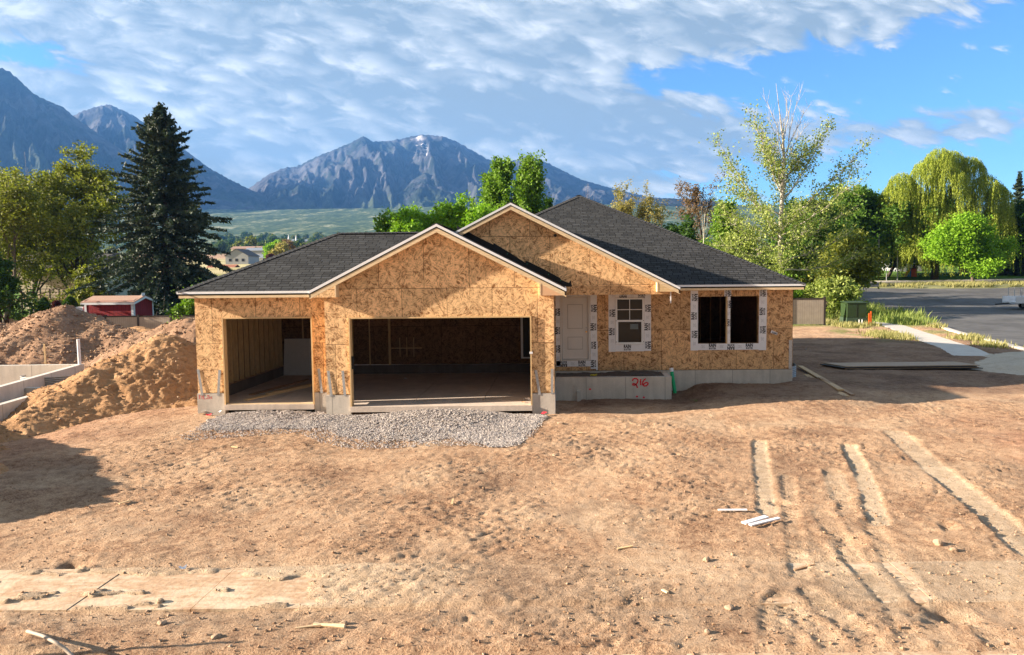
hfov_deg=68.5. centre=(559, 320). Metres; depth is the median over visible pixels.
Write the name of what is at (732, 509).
trim offcut
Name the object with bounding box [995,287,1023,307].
utility trailer
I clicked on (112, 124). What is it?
mountain
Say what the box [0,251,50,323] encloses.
evergreen tree
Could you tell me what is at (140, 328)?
dirt pile
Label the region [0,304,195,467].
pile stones
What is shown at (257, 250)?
valley house
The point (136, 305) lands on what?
shed
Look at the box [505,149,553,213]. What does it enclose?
deciduous tree
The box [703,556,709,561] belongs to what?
stone
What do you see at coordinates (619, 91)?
sky
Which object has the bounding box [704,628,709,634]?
stone
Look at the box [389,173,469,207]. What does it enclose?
hill
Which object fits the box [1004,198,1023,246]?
deciduous tree
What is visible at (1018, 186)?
spruce tree
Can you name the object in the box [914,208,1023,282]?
maple tree
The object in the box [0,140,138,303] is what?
deciduous tree
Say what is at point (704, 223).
bare tree
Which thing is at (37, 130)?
mountain
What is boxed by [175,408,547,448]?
gravel
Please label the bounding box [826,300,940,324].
tall grass
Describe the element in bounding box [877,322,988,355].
sidewalk
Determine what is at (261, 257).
valley house
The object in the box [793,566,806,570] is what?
wood scrap
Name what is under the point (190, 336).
dirt pile
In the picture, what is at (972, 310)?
street
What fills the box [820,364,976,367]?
plywood sheet
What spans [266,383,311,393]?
lumber board
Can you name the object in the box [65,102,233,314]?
spruce tree
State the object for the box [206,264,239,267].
valley house
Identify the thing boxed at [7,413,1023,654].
soil clods
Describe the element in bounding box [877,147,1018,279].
willow tree
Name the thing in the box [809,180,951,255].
deciduous tree
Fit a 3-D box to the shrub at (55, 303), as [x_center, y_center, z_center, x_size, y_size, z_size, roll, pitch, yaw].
[-39.614,-0.188,59.073,1.514,2.886,1.595,-1,4,0]
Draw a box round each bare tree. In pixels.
[4,152,32,312]
[699,196,708,243]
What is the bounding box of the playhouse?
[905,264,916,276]
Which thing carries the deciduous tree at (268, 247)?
on the ground at (536, 594)
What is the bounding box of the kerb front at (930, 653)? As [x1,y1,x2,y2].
[608,651,1023,654]
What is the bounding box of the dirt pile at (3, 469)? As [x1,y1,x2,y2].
[0,444,10,473]
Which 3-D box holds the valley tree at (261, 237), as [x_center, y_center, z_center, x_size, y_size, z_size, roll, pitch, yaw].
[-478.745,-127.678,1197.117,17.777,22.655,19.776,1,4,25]
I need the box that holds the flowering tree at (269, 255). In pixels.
[265,253,274,258]
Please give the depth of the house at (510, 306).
23.18 m
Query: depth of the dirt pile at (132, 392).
22.32 m
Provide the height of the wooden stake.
1.255 m
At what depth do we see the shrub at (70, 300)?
59.82 m
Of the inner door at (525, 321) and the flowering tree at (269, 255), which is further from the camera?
the flowering tree at (269, 255)
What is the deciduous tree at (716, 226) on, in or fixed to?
on the ground at (536, 594)
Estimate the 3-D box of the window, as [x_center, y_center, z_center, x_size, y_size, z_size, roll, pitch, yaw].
[2.265,0.023,24.365,0.924,1.514,0.096,-1,4,0]
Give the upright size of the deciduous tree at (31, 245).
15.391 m
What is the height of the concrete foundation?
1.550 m
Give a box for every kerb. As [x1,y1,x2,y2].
[871,279,1023,282]
[928,322,1023,350]
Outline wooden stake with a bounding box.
[43,344,46,363]
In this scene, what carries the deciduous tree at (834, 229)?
on the ground at (536, 594)
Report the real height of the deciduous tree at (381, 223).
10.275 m
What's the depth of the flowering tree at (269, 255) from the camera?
278.08 m
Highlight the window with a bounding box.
[615,297,643,343]
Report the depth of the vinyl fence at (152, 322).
56.04 m
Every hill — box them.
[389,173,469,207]
[635,198,743,206]
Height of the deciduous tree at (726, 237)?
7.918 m
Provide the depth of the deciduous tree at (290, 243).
306.67 m
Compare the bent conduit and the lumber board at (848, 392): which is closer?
the bent conduit
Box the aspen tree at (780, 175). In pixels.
[698,84,878,279]
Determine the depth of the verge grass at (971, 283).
91.72 m
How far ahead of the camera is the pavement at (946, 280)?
104.94 m
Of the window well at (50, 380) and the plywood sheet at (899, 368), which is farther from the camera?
the plywood sheet at (899, 368)
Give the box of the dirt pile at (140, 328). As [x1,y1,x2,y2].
[129,326,152,331]
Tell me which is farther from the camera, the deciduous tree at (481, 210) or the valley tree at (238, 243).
the valley tree at (238, 243)
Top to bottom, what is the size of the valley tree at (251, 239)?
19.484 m
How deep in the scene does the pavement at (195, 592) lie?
9.73 m
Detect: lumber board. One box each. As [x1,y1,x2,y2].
[244,385,311,400]
[248,379,310,394]
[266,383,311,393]
[797,366,843,390]
[803,374,848,396]
[818,377,854,395]
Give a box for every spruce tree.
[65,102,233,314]
[998,170,1023,275]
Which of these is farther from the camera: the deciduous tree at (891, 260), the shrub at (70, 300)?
the deciduous tree at (891, 260)
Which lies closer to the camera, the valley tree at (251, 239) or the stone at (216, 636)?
the stone at (216, 636)
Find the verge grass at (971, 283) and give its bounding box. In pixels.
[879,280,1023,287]
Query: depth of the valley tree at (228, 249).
768.60 m
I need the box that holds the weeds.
[804,315,1023,348]
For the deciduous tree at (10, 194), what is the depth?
66.86 m
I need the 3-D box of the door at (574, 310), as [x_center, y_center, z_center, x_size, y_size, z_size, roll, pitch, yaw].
[0.492,0.266,24.400,0.840,1.993,0.115,-1,4,0]
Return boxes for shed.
[80,293,156,315]
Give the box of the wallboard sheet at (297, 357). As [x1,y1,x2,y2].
[284,339,311,374]
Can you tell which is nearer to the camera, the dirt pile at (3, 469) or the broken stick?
the broken stick
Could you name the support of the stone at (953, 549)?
on the ground at (536, 594)
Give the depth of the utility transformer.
50.08 m
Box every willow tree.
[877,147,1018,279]
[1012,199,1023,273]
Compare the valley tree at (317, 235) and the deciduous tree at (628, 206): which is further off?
the valley tree at (317, 235)
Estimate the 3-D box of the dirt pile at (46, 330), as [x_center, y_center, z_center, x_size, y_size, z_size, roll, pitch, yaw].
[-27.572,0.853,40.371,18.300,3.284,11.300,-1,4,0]
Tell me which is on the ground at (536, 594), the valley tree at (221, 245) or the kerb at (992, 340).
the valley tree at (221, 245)
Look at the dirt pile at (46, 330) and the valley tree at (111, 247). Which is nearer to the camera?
the dirt pile at (46, 330)
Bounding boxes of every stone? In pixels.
[157,598,163,603]
[157,620,166,625]
[211,633,220,639]
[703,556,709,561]
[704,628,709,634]
[724,604,733,610]
[933,539,942,545]
[949,547,957,551]
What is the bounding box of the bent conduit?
[26,630,73,654]
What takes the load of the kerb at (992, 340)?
on the street
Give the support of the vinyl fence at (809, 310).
on the ground at (536, 594)
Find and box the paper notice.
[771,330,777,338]
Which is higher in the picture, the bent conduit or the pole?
the pole
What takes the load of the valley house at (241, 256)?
on the ground at (536, 594)
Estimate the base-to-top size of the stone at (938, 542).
0.122 m
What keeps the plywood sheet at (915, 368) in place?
on the ground at (536, 594)
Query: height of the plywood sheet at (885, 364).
0.028 m
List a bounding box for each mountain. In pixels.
[0,68,268,224]
[73,104,275,209]
[248,135,663,209]
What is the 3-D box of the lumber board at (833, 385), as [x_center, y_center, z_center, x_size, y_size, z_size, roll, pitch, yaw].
[8.857,1.938,25.719,0.190,0.058,5.700,0,4,6]
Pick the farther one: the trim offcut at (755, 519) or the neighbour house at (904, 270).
the neighbour house at (904, 270)
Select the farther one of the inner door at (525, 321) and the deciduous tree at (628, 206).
the deciduous tree at (628, 206)
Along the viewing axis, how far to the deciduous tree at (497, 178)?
77.35 m
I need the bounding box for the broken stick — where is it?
[295,623,345,628]
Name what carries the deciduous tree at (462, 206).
on the ground at (536, 594)
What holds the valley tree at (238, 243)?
on the ground at (536, 594)
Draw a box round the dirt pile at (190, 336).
[82,318,195,368]
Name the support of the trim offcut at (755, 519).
on the ground at (536, 594)
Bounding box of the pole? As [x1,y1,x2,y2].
[897,244,897,279]
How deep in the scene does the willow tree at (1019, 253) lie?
110.40 m
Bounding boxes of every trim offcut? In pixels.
[718,509,746,510]
[741,515,768,523]
[749,517,780,525]
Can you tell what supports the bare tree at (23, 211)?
on the ground at (536, 594)
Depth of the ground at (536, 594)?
12.29 m
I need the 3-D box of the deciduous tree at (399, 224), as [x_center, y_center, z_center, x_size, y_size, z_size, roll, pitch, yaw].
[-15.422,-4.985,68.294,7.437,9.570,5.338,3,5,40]
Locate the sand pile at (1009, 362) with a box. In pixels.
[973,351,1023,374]
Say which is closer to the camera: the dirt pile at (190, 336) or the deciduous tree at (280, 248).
the dirt pile at (190, 336)
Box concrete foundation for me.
[0,364,83,420]
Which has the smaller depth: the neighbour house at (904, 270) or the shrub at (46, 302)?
the shrub at (46, 302)
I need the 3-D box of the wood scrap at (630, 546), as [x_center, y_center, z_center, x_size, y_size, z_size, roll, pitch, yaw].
[0.959,3.353,11.066,0.232,0.040,0.035,-1,4,-11]
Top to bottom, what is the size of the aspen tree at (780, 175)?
18.698 m
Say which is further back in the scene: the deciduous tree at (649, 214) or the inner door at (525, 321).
the deciduous tree at (649, 214)
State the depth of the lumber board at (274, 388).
23.86 m
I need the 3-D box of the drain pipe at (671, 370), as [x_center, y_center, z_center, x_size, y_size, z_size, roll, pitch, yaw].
[3.619,1.932,24.015,0.132,0.818,0.320,-3,4,-29]
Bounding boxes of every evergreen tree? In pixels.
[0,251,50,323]
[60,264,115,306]
[546,198,553,207]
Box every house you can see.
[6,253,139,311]
[177,195,806,414]
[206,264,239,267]
[224,249,259,263]
[230,246,262,250]
[247,248,264,253]
[257,254,264,260]
[883,265,921,271]
[958,262,1023,273]
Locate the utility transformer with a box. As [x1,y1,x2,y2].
[840,301,866,323]
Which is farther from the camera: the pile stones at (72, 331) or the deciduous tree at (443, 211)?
the deciduous tree at (443, 211)
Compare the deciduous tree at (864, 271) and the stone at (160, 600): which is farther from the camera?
the deciduous tree at (864, 271)
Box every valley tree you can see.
[101,245,116,252]
[215,240,227,255]
[226,244,231,251]
[230,238,243,246]
[244,235,258,245]
[257,234,265,240]
[312,233,322,238]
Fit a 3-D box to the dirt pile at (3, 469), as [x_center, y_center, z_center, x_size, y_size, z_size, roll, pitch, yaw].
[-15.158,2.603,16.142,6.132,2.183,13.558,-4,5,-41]
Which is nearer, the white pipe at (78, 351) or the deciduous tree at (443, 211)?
the white pipe at (78, 351)
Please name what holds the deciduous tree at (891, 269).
on the ground at (536, 594)
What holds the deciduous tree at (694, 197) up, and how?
on the ground at (536, 594)
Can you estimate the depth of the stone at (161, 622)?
8.79 m
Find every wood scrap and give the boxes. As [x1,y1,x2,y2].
[617,545,632,549]
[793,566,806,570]
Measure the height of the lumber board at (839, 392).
0.060 m
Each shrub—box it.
[38,297,51,310]
[50,300,60,307]
[61,295,79,306]
[163,287,194,322]
[779,271,803,297]
[797,271,872,316]
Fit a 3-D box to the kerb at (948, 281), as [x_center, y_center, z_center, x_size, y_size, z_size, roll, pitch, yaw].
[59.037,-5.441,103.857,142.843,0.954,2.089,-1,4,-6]
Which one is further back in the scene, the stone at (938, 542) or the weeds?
the weeds
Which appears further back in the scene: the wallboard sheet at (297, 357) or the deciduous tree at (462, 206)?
the deciduous tree at (462, 206)
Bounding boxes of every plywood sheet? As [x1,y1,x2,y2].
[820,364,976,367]
[823,361,979,366]
[823,365,978,368]
[847,367,982,369]
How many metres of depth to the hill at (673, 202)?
3440.05 m
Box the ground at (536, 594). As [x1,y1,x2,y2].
[0,204,1023,654]
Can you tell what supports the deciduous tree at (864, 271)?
on the ground at (536, 594)
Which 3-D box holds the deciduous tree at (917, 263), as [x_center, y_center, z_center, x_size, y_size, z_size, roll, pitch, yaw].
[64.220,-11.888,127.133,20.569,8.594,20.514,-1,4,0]
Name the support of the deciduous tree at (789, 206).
on the ground at (536, 594)
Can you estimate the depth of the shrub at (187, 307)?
56.09 m
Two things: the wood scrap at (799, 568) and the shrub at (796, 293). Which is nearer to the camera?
the wood scrap at (799, 568)
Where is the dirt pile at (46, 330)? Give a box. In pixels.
[0,305,139,364]
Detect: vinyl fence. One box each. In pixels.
[6,314,194,328]
[793,297,825,324]
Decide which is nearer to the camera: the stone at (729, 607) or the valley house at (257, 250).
the stone at (729, 607)
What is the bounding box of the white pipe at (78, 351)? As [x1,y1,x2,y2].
[76,339,80,363]
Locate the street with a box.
[852,281,1023,346]
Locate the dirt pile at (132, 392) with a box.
[0,334,197,442]
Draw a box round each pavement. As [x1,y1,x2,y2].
[0,561,1007,611]
[876,279,1019,281]
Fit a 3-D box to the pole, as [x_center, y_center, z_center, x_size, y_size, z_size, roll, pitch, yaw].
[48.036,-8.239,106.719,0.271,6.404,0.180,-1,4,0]
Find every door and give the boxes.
[521,317,529,358]
[562,298,587,358]
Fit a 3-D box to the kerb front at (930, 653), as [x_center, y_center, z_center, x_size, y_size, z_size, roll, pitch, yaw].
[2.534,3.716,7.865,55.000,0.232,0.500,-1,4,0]
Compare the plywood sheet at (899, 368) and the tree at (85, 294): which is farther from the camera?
the tree at (85, 294)
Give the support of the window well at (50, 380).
attached to the concrete foundation
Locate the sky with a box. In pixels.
[0,0,1023,205]
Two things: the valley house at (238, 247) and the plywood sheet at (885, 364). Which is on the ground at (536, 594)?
the valley house at (238, 247)
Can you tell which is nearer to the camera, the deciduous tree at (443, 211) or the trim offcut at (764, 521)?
the trim offcut at (764, 521)
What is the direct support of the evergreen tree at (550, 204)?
on the ground at (536, 594)
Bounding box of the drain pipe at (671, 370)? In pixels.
[669,368,676,392]
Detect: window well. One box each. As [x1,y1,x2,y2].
[20,374,70,385]
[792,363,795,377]
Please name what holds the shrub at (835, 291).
on the ground at (536, 594)
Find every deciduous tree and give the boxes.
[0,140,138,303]
[0,161,110,312]
[0,166,81,322]
[262,239,280,257]
[268,242,288,254]
[280,239,295,249]
[373,206,392,231]
[379,212,424,231]
[383,201,430,227]
[402,198,461,229]
[446,190,473,230]
[456,199,498,225]
[466,155,518,213]
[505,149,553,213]
[608,178,640,216]
[634,180,672,226]
[664,212,699,240]
[666,166,728,240]
[698,196,759,253]
[719,226,791,277]
[758,211,883,288]
[766,194,864,246]
[783,224,894,290]
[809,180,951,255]
[873,192,965,276]
[880,253,968,273]
[883,251,906,274]
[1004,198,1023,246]
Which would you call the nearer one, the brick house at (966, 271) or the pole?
the pole

